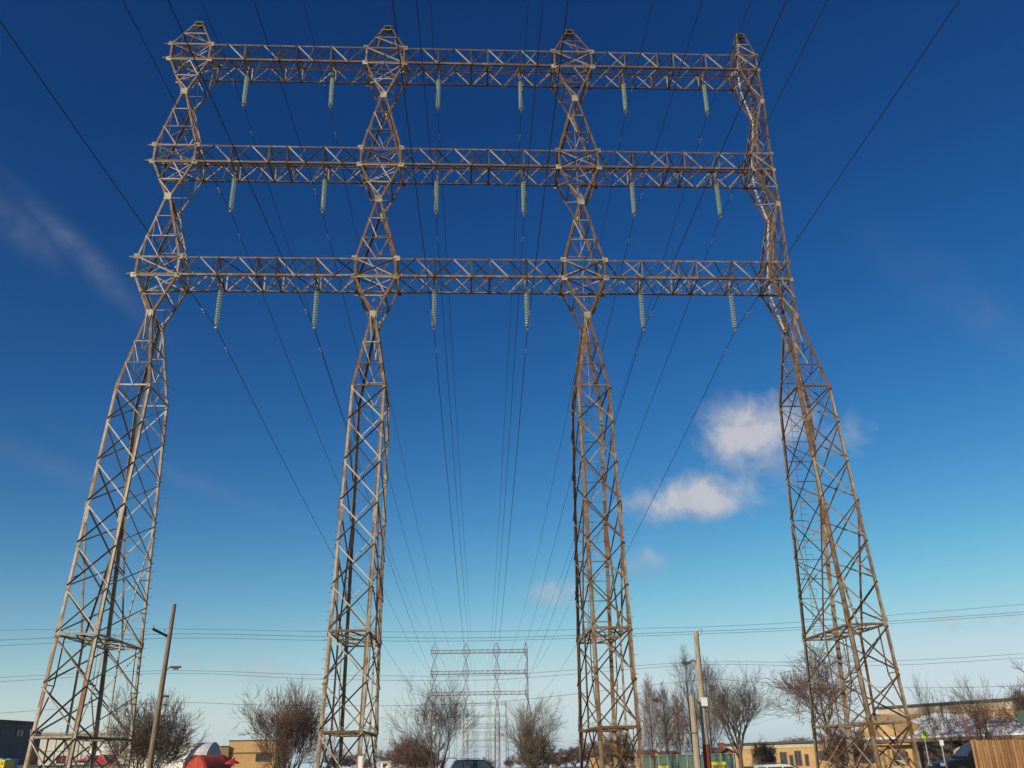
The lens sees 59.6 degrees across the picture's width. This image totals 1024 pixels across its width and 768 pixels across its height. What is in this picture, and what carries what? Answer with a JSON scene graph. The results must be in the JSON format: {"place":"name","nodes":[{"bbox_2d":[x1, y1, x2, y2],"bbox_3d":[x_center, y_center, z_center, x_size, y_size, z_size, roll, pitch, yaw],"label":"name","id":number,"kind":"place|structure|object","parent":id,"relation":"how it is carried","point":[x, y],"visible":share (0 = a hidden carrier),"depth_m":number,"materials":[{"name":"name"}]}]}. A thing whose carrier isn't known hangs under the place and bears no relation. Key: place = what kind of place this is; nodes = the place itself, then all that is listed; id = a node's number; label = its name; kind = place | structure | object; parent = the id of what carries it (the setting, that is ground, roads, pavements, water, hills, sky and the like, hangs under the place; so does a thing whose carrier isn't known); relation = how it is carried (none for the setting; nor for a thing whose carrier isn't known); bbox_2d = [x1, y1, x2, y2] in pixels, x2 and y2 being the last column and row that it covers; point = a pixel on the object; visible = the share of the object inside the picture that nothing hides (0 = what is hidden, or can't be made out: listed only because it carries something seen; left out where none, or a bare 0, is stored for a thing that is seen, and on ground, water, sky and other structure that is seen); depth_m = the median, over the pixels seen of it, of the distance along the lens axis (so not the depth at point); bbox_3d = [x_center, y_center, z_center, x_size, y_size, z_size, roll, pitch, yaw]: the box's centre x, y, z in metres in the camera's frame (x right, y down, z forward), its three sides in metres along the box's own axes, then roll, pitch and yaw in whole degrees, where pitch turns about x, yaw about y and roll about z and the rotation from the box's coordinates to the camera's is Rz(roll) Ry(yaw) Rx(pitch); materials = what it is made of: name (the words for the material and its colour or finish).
{"place":"outdoors","nodes":[
{"label":"outdoors","id":0,"kind":"place"},
{"bbox_2d":[96,754,118,763],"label":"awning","id":1,"kind":"object","parent":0,"point":[99,758],"visible":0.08,"depth_m":77.94,"materials":[{"name":"red"}]},
{"bbox_2d":[154,695,168,767],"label":"flue stack","id":2,"kind":"object","parent":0,"point":[165,702],"visible":0.25,"depth_m":96.08,"materials":[{"name":"silver metal"}]},
{"bbox_2d":[23,21,921,767],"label":"transmission tower","id":3,"kind":"structure","parent":0,"point":[341,731],"depth_m":52.17,"materials":[{"name":"metal"}]},
{"bbox_2d":[214,289,222,330],"bbox_3d":[-17.469,-4.584,53.219,0.293,2.975,0.314,-19,-28,35],"label":"insulator string","id":4,"kind":"object","parent":3,"relation":"hanging from","point":[220,291],"visible":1,"depth_m":53.16,"materials":[{"name":"grey ceramic"}]},
{"bbox_2d":[0,21,468,751],"bbox_3d":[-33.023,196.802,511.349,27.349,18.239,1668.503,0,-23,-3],"label":"power line","id":5,"kind":"object","parent":4,"relation":"hanging from","point":[154,241],"visible":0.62,"depth_m":41.46,"materials":[{"name":"grey metal"}]},
{"bbox_2d":[228,176,236,214],"bbox_3d":[-17.603,-12.041,56.352,0.293,2.975,0.314,20,-31,-41],"label":"insulator string","id":6,"kind":"object","parent":3,"relation":"hanging from","point":[232,192],"visible":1,"depth_m":56.25,"materials":[{"name":"green glass"}]},
{"bbox_2d":[122,0,470,744],"bbox_3d":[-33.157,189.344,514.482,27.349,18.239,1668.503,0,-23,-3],"label":"power line","id":7,"kind":"object","parent":6,"relation":"hanging from","point":[238,234],"visible":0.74,"depth_m":54.26,"materials":[{"name":"grey metal"}]},
{"bbox_2d":[241,75,248,108],"bbox_3d":[-17.748,-19.601,59.527,0.293,2.975,0.314,20,-31,-41],"label":"insulator string","id":8,"kind":"object","parent":3,"relation":"hanging from","point":[245,89],"visible":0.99,"depth_m":59.44,"materials":[{"name":"green glass"}]},
{"bbox_2d":[201,0,450,693],"bbox_3d":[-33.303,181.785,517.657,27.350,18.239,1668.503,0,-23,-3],"label":"power line","id":9,"kind":"object","parent":8,"relation":"hanging from","point":[287,244],"visible":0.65,"depth_m":68.74,"materials":[{"name":"grey metal"}]},
{"bbox_2d":[312,290,318,330],"bbox_3d":[-11.755,-4.575,53.512,0.293,2.975,0.314,-19,-28,35],"label":"insulator string","id":10,"kind":"object","parent":3,"relation":"hanging from","point":[315,307],"visible":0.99,"depth_m":53.41,"materials":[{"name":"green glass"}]},
{"bbox_2d":[168,0,457,706],"bbox_3d":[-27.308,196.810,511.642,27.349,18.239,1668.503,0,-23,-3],"label":"power line","id":11,"kind":"object","parent":10,"relation":"hanging from","point":[273,237],"visible":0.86,"depth_m":39.84,"materials":[{"name":"grey metal"}]},
{"bbox_2d":[320,179,326,215],"bbox_3d":[-11.920,-12.033,56.643,0.293,2.975,0.314,-19,-28,35],"label":"insulator string","id":12,"kind":"object","parent":3,"relation":"hanging from","point":[323,195],"visible":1,"depth_m":56.59,"materials":[{"name":"green glass"}]},
{"bbox_2d":[253,0,472,736],"bbox_3d":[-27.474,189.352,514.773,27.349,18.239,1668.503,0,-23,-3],"label":"power line","id":13,"kind":"object","parent":12,"relation":"hanging from","point":[329,241],"visible":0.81,"depth_m":54.54,"materials":[{"name":"grey metal"}]},
{"bbox_2d":[328,76,334,110],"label":"insulator string","id":14,"kind":"object","parent":3,"relation":"hanging from","point":[331,93],"visible":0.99,"depth_m":59.76,"materials":[{"name":"green glass"}]},
{"bbox_2d":[303,1,470,727],"bbox_3d":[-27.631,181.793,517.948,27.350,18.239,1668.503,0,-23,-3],"label":"power line","id":15,"kind":"object","parent":14,"relation":"hanging from","point":[359,252],"visible":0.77,"depth_m":67.61,"materials":[{"name":"grey metal"}]},
{"bbox_2d":[432,290,436,331],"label":"insulator string","id":16,"kind":"object","parent":3,"relation":"hanging from","point":[434,300],"visible":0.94,"depth_m":53.83,"materials":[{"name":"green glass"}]},
{"bbox_2d":[392,0,479,752],"bbox_3d":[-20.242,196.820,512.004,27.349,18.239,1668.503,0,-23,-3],"label":"power line","id":17,"kind":"object","parent":16,"relation":"hanging from","point":[425,261],"visible":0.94,"depth_m":41.77,"materials":[{"name":"grey metal"}]},
{"bbox_2d":[434,179,438,216],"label":"insulator string","id":18,"kind":"object","parent":3,"relation":"hanging from","point":[436,186],"visible":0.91,"depth_m":56.95,"materials":[{"name":"green glass"}]},
{"bbox_2d":[416,0,475,702],"bbox_3d":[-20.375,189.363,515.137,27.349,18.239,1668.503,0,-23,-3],"label":"power line","id":19,"kind":"object","parent":18,"relation":"hanging from","point":[439,261],"visible":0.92,"depth_m":57.57,"materials":[{"name":"grey metal"}]},
{"bbox_2d":[436,78,439,112],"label":"insulator string","id":20,"kind":"object","parent":3,"relation":"hanging from","point":[438,89],"visible":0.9,"depth_m":60.09,"materials":[{"name":"green glass"}]},
{"bbox_2d":[430,3,477,710],"bbox_3d":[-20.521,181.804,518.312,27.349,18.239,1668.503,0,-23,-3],"label":"power line","id":21,"kind":"object","parent":20,"relation":"hanging from","point":[447,269],"visible":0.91,"depth_m":72.22,"materials":[{"name":"grey metal"}]},
{"bbox_2d":[518,81,522,113],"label":"insulator string","id":22,"kind":"object","parent":3,"relation":"hanging from","point":[520,94],"visible":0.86,"depth_m":60.38,"materials":[{"name":"green glass"}]},
{"bbox_2d":[483,0,528,738],"bbox_3d":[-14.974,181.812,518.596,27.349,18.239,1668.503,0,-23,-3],"label":"power line","id":23,"kind":"object","parent":22,"relation":"hanging from","point":[512,270],"visible":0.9,"depth_m":72.07,"materials":[{"name":"grey metal"}]},
{"bbox_2d":[521,181,525,217],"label":"insulator string","id":24,"kind":"object","parent":3,"relation":"hanging from","point":[523,193],"visible":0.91,"depth_m":57.23,"materials":[{"name":"green glass"}]},
{"bbox_2d":[483,0,542,743],"bbox_3d":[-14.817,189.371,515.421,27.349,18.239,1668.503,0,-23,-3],"label":"power line","id":25,"kind":"object","parent":24,"relation":"hanging from","point":[520,264],"visible":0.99,"depth_m":57.67,"materials":[{"name":"grey metal"}]},
{"bbox_2d":[524,291,529,331],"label":"insulator string","id":26,"kind":"object","parent":3,"relation":"hanging from","point":[526,298],"visible":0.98,"depth_m":54.15,"materials":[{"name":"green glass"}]},
{"bbox_2d":[485,0,568,734],"bbox_3d":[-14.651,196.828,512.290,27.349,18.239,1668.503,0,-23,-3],"label":"power line","id":27,"kind":"object","parent":26,"relation":"hanging from","point":[536,257],"visible":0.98,"depth_m":41.45,"materials":[{"name":"grey metal"}]},
{"bbox_2d":[621,79,627,115],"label":"insulator string","id":28,"kind":"object","parent":3,"relation":"hanging from","point":[623,86],"visible":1,"depth_m":60.75,"materials":[{"name":"green glass"}]},
{"bbox_2d":[494,0,653,709],"bbox_3d":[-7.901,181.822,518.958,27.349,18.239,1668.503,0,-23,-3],"label":"power line","id":29,"kind":"object","parent":28,"relation":"hanging from","point":[597,258],"visible":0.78,"depth_m":68.67,"materials":[{"name":"grey metal"}]},
{"bbox_2d":[629,182,635,218],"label":"insulator string","id":30,"kind":"object","parent":3,"relation":"hanging from","point":[632,195],"visible":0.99,"depth_m":57.57,"materials":[{"name":"green glass"}]},
{"bbox_2d":[502,0,702,702],"bbox_3d":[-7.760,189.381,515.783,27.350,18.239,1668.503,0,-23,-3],"label":"power line","id":31,"kind":"object","parent":30,"relation":"hanging from","point":[626,248],"visible":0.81,"depth_m":55.69,"materials":[{"name":"grey metal"}]},
{"bbox_2d":[638,291,645,332],"bbox_3d":[7.926,-4.547,54.520,0.293,2.975,0.314,20,-31,-41],"label":"insulator string","id":32,"kind":"object","parent":3,"relation":"hanging from","point":[641,309],"visible":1,"depth_m":54.43,"materials":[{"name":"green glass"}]},
{"bbox_2d":[490,0,786,744],"bbox_3d":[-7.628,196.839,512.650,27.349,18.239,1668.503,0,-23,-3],"label":"power line","id":33,"kind":"object","parent":32,"relation":"hanging from","point":[678,250],"visible":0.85,"depth_m":41.26,"materials":[{"name":"grey metal"}]},
{"bbox_2d":[702,83,708,116],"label":"insulator string","id":34,"kind":"object","parent":3,"relation":"hanging from","point":[705,98],"visible":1,"depth_m":61.02,"materials":[{"name":"green glass"}]},
{"bbox_2d":[508,0,751,703],"bbox_3d":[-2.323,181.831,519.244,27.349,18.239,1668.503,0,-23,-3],"label":"power line","id":35,"kind":"object","parent":34,"relation":"hanging from","point":[668,242],"visible":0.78,"depth_m":69.61,"materials":[{"name":"grey metal"}]},
{"bbox_2d":[714,183,721,219],"bbox_3d":[13.370,-11.996,57.938,0.293,2.975,0.314,20,-31,-41],"label":"insulator string","id":36,"kind":"object","parent":3,"relation":"hanging from","point":[717,194],"visible":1,"depth_m":57.85,"materials":[{"name":"green glass"}]},
{"bbox_2d":[494,0,827,743],"bbox_3d":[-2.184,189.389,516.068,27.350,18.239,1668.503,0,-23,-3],"label":"power line","id":37,"kind":"object","parent":36,"relation":"hanging from","point":[707,252],"visible":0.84,"depth_m":57.07,"materials":[{"name":"grey metal"}]},
{"bbox_2d":[728,292,736,332],"bbox_3d":[13.531,-4.538,54.807,0.293,2.975,0.314,-19,-28,35],"label":"insulator string","id":38,"kind":"object","parent":3,"relation":"hanging from","point":[732,311],"visible":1,"depth_m":54.76,"materials":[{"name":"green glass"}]},
{"bbox_2d":[500,0,958,741],"bbox_3d":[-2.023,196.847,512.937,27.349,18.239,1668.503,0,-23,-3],"label":"power line","id":39,"kind":"object","parent":38,"relation":"hanging from","point":[788,252],"visible":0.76,"depth_m":41.57,"materials":[{"name":"grey metal"}]},
{"bbox_2d":[430,642,531,767],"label":"transmission tower","id":40,"kind":"structure","parent":0,"point":[488,692],"depth_m":363.10,"materials":[{"name":"metal"}]},
{"bbox_2d":[463,722,498,766],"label":"transmission tower","id":41,"kind":"structure","parent":0,"point":[486,739],"depth_m":974.11,"materials":[{"name":"metal"}]},
{"bbox_2d":[454,699,508,767],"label":"transmission tower","id":42,"kind":"structure","parent":0,"point":[490,726],"depth_m":667.89,"materials":[{"name":"metal"}]},
{"bbox_2d":[0,0,1023,767],"label":"sky","id":43,"kind":"structure","parent":0,"point":[908,276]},
{"bbox_2d":[513,765,634,767],"bbox_3d":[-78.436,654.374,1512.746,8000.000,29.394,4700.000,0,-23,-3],"label":"ground","id":44,"kind":"structure","parent":0,"point":[576,766],"depth_m":1434.67,"materials":[{"name":"white plant"}]},
{"bbox_2d":[0,760,14,767],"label":"skip","id":45,"kind":"object","parent":44,"relation":"on","point":[6,763],"visible":1,"depth_m":53.68,"materials":[{"name":"yellow paint"}]},
{"bbox_2d":[0,719,33,765],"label":"warehouse","id":46,"kind":"structure","parent":44,"relation":"on","point":[14,738],"depth_m":92.00,"materials":[{"name":"blue metal"}]},
{"bbox_2d":[28,748,39,764],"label":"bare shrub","id":47,"kind":"object","parent":44,"relation":"on","point":[34,761],"visible":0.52,"depth_m":79.24,"materials":[{"name":"brown plant"}]},
{"bbox_2d":[30,730,42,759],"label":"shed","id":48,"kind":"structure","parent":44,"relation":"on","point":[37,742],"depth_m":97.46,"materials":[{"name":"blue metal"}]},
{"bbox_2d":[17,764,125,767],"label":"wall","id":49,"kind":"structure","parent":44,"relation":"on","point":[59,766],"depth_m":66.71,"materials":[{"name":"concrete"}]},
{"bbox_2d":[37,732,133,764],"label":"hall","id":50,"kind":"structure","parent":44,"relation":"on","point":[52,747],"depth_m":113.92,"materials":[{"name":"beige"}]},
{"bbox_2d":[79,678,210,767],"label":"bare tree","id":51,"kind":"object","parent":44,"relation":"on","point":[141,743],"visible":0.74,"depth_m":59.79,"materials":[{"name":"brown plant"}]},
{"bbox_2d":[85,742,220,767],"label":"barrel tent","id":52,"kind":"object","parent":44,"relation":"on","point":[214,748],"visible":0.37,"depth_m":97.95,"materials":[{"name":"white fabric"}]},
{"bbox_2d":[146,604,180,767],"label":"utility pole","id":53,"kind":"object","parent":44,"relation":"on","point":[151,753],"visible":1,"depth_m":58.72,"materials":[{"name":"brown wood"}]},
{"bbox_2d":[0,654,1013,677],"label":"street wire","id":54,"kind":"object","parent":53,"relation":"attached to","point":[509,674],"visible":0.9,"depth_m":60.18,"materials":[{"name":"grey"}]},
{"bbox_2d":[2,658,1016,681],"bbox_3d":[2.594,19.302,60.441,78.733,1.248,0.020,0,-23,-3],"label":"street wire","id":55,"kind":"object","parent":53,"relation":"attached to","point":[543,676],"visible":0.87,"depth_m":60.17,"materials":[{"name":"grey"}]},
{"bbox_2d":[2,614,1023,645],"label":"street wire","id":56,"kind":"object","parent":53,"relation":"attached to","point":[540,639],"visible":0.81,"depth_m":61.27,"materials":[{"name":"grey"}]},
{"bbox_2d":[43,604,1021,631],"bbox_3d":[2.708,16.050,61.816,80.608,1.964,0.020,0,-23,-3],"label":"street wire","id":57,"kind":"object","parent":53,"relation":"attached to","point":[580,629],"visible":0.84,"depth_m":61.48,"materials":[{"name":"grey"}]},
{"bbox_2d":[183,754,230,767],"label":"barrel tent","id":58,"kind":"object","parent":44,"relation":"on","point":[217,761],"visible":0.85,"depth_m":76.64,"materials":[{"name":"red fabric"}]},
{"bbox_2d":[228,740,287,767],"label":"block building","id":59,"kind":"structure","parent":44,"relation":"on","point":[243,753],"depth_m":117.04,"materials":[{"name":"beige"}]},
{"bbox_2d":[228,675,338,767],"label":"bare tree","id":60,"kind":"object","parent":44,"relation":"on","point":[283,724],"visible":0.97,"depth_m":61.88,"materials":[{"name":"brown plant"}]},
{"bbox_2d":[321,747,353,767],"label":"bare tree","id":61,"kind":"object","parent":44,"relation":"on","point":[343,761],"visible":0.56,"depth_m":182.17,"materials":[{"name":"brown plant"}]},
{"bbox_2d":[335,752,369,767],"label":"bare tree","id":62,"kind":"object","parent":44,"relation":"on","point":[352,762],"visible":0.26,"depth_m":210.29,"materials":[{"name":"brown plant"}]},
{"bbox_2d":[378,740,419,766],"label":"bare tree","id":63,"kind":"object","parent":44,"relation":"on","point":[382,757],"visible":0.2,"depth_m":156.62,"materials":[{"name":"brown plant"}]},
{"bbox_2d":[383,728,447,767],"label":"bare shrub","id":64,"kind":"object","parent":44,"relation":"on","point":[417,755],"visible":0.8,"depth_m":84.44,"materials":[{"name":"brown plant"}]},
{"bbox_2d":[381,666,488,767],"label":"bare tree","id":65,"kind":"object","parent":44,"relation":"on","point":[441,717],"visible":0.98,"depth_m":72.39,"materials":[{"name":"brown plant"}]},
{"bbox_2d":[491,691,566,767],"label":"bare tree","id":66,"kind":"object","parent":44,"relation":"on","point":[526,723],"visible":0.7,"depth_m":76.13,"materials":[{"name":"brown plant"}]},
{"bbox_2d":[511,725,560,767],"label":"bare shrub","id":67,"kind":"object","parent":44,"relation":"on","point":[534,751],"visible":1,"depth_m":73.88,"materials":[{"name":"brown plant"}]},
{"bbox_2d":[551,745,586,767],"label":"bare tree","id":68,"kind":"object","parent":44,"relation":"on","point":[566,757],"visible":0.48,"depth_m":166.12,"materials":[{"name":"brown plant"}]},
{"bbox_2d":[569,739,592,767],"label":"bare tree","id":69,"kind":"object","parent":44,"relation":"on","point":[578,756],"visible":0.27,"depth_m":162.41,"materials":[{"name":"brown plant"}]},
{"bbox_2d":[586,749,610,767],"bbox_3d":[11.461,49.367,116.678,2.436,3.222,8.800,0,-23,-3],"label":"house","id":70,"kind":"structure","parent":44,"relation":"on","point":[592,757],"depth_m":115.45,"materials":[{"name":"beige brick"}]},
{"bbox_2d":[591,723,638,767],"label":"bare shrub","id":71,"kind":"object","parent":44,"relation":"on","point":[608,753],"visible":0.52,"depth_m":81.68,"materials":[{"name":"brown plant"}]},
{"bbox_2d":[627,671,680,767],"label":"bare tree","id":72,"kind":"object","parent":44,"relation":"on","point":[651,696],"visible":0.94,"depth_m":90.42,"materials":[{"name":"brown plant"}]},
{"bbox_2d":[646,681,688,754],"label":"bare tree","id":73,"kind":"object","parent":44,"relation":"on","point":[664,703],"visible":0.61,"depth_m":93.54,"materials":[{"name":"brown plant"}]},
{"bbox_2d":[658,686,699,754],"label":"bare tree","id":74,"kind":"object","parent":44,"relation":"on","point":[678,724],"visible":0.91,"depth_m":90.36,"materials":[{"name":"brown plant"}]},
{"bbox_2d":[660,645,713,753],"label":"bare tree","id":75,"kind":"object","parent":44,"relation":"on","point":[687,678],"visible":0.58,"depth_m":93.76,"materials":[{"name":"brown plant"}]},
{"bbox_2d":[643,753,735,767],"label":"green fence","id":76,"kind":"object","parent":44,"relation":"on","point":[681,761],"visible":0.7,"depth_m":81.56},
{"bbox_2d":[689,695,700,767],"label":"utility pole","id":77,"kind":"object","parent":44,"relation":"on","point":[696,749],"visible":1,"depth_m":58.41,"materials":[{"name":"grey wood"}]},
{"bbox_2d":[681,629,711,767],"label":"utility pole","id":78,"kind":"object","parent":44,"relation":"on","point":[703,703],"visible":1,"depth_m":59.78,"materials":[{"name":"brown wood"}]},
{"bbox_2d":[7,679,1001,712],"bbox_3d":[2.550,20.757,59.826,77.738,1.588,0.021,0,-23,-3],"label":"street wire","id":79,"kind":"object","parent":78,"relation":"attached to","point":[469,703],"visible":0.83,"depth_m":59.26,"materials":[{"name":"grey"}]},
{"bbox_2d":[12,612,1016,639],"bbox_3d":[2.708,16.551,61.605,80.250,1.732,0.024,0,-23,-3],"label":"street wire","id":80,"kind":"object","parent":78,"relation":"attached to","point":[548,636],"visible":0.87,"depth_m":61.27,"materials":[{"name":"grey"}]},
{"bbox_2d":[683,656,731,753],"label":"bare tree","id":81,"kind":"object","parent":44,"relation":"on","point":[712,739],"visible":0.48,"depth_m":89.15,"materials":[{"name":"brown plant"}]},
{"bbox_2d":[702,743,734,753],"bbox_3d":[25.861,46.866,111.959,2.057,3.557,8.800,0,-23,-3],"label":"house","id":82,"kind":"structure","parent":44,"relation":"on","point":[725,750],"depth_m":108.91,"materials":[{"name":"red brick"}]},
{"bbox_2d":[685,656,785,767],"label":"bare tree","id":83,"kind":"object","parent":44,"relation":"on","point":[724,707],"visible":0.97,"depth_m":78.97,"materials":[{"name":"brown plant"}]},
{"bbox_2d":[749,733,777,765],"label":"bare shrub","id":84,"kind":"object","parent":44,"relation":"on","point":[768,752],"visible":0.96,"depth_m":85.93,"materials":[{"name":"brown plant"}]},
{"bbox_2d":[744,763,797,767],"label":"parked car","id":85,"kind":"object","parent":44,"relation":"on","point":[771,765],"visible":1,"depth_m":47.89,"materials":[{"name":"white paint"}]},
{"bbox_2d":[717,739,845,767],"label":"school building","id":86,"kind":"structure","parent":44,"relation":"on","point":[799,754],"depth_m":120.69,"materials":[{"name":"beige brick"}]},
{"bbox_2d":[794,751,802,765],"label":"window","id":87,"kind":"structure","parent":86,"relation":"in","point":[797,754],"depth_m":119.66,"materials":[{"name":"grey"}]},
{"bbox_2d":[744,636,873,767],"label":"bare tree","id":88,"kind":"object","parent":44,"relation":"on","point":[820,683],"visible":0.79,"depth_m":76.74,"materials":[{"name":"brown plant"}]},
{"bbox_2d":[811,718,878,767],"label":"bare shrub","id":89,"kind":"object","parent":44,"relation":"on","point":[843,758],"visible":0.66,"depth_m":61.65,"materials":[{"name":"brown plant"}]},
{"bbox_2d":[907,670,945,744],"bbox_3d":[27.780,22.360,59.372,2.318,6.857,3.784,-10,-24,20],"label":"bare tree","id":90,"kind":"object","parent":44,"relation":"on","point":[928,717],"visible":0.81,"depth_m":59.63,"materials":[{"name":"brown plant"}]},
{"bbox_2d":[840,713,1023,767],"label":"school building","id":91,"kind":"structure","parent":44,"relation":"on","point":[906,747],"depth_m":67.34,"materials":[{"name":"beige brick"}]},
{"bbox_2d":[891,749,907,761],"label":"window","id":92,"kind":"structure","parent":91,"relation":"in","point":[897,757],"depth_m":66.65,"materials":[{"name":"grey"}]},
{"bbox_2d":[875,697,1021,719],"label":"building","id":93,"kind":"structure","parent":91,"relation":"attached to","point":[910,707],"depth_m":84.70,"materials":[{"name":"beige brick"}]},
{"bbox_2d":[916,743,951,767],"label":"screen fence","id":94,"kind":"object","parent":44,"relation":"on","point":[935,753],"visible":0.61,"depth_m":55.78,"materials":[{"name":"brown wood"}]},
{"bbox_2d":[928,689,959,752],"bbox_3d":[27.886,22.135,57.440,2.284,5.743,1.921,-5,-23,10],"label":"bare tree","id":95,"kind":"object","parent":44,"relation":"on","point":[947,725],"visible":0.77,"depth_m":57.47,"materials":[{"name":"brown plant"}]},
{"bbox_2d":[927,741,1023,767],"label":"parked car","id":96,"kind":"object","parent":44,"relation":"on","point":[962,756],"visible":0.53,"depth_m":43.32,"materials":[{"name":"black paint"}]},
{"bbox_2d":[937,671,1023,746],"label":"bare tree","id":97,"kind":"object","parent":44,"relation":"on","point":[980,723],"visible":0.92,"depth_m":53.72,"materials":[{"name":"brown plant"}]},
{"bbox_2d":[970,739,1023,767],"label":"cedar fence","id":98,"kind":"object","parent":44,"relation":"on","point":[1005,761],"visible":1,"depth_m":40.36,"materials":[{"name":"brown wood"}]},
{"bbox_2d":[997,659,1023,733],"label":"bare tree","id":99,"kind":"object","parent":44,"relation":"on","point":[1018,704],"visible":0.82,"depth_m":55.40,"materials":[{"name":"brown plant"}]},
{"label":"road","id":100,"kind":"structure","parent":0,"visible":0},
{"bbox_2d":[450,758,494,767],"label":"parked car","id":101,"kind":"object","parent":100,"relation":"on","point":[470,763],"visible":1,"depth_m":62.06,"materials":[{"name":"black paint"}]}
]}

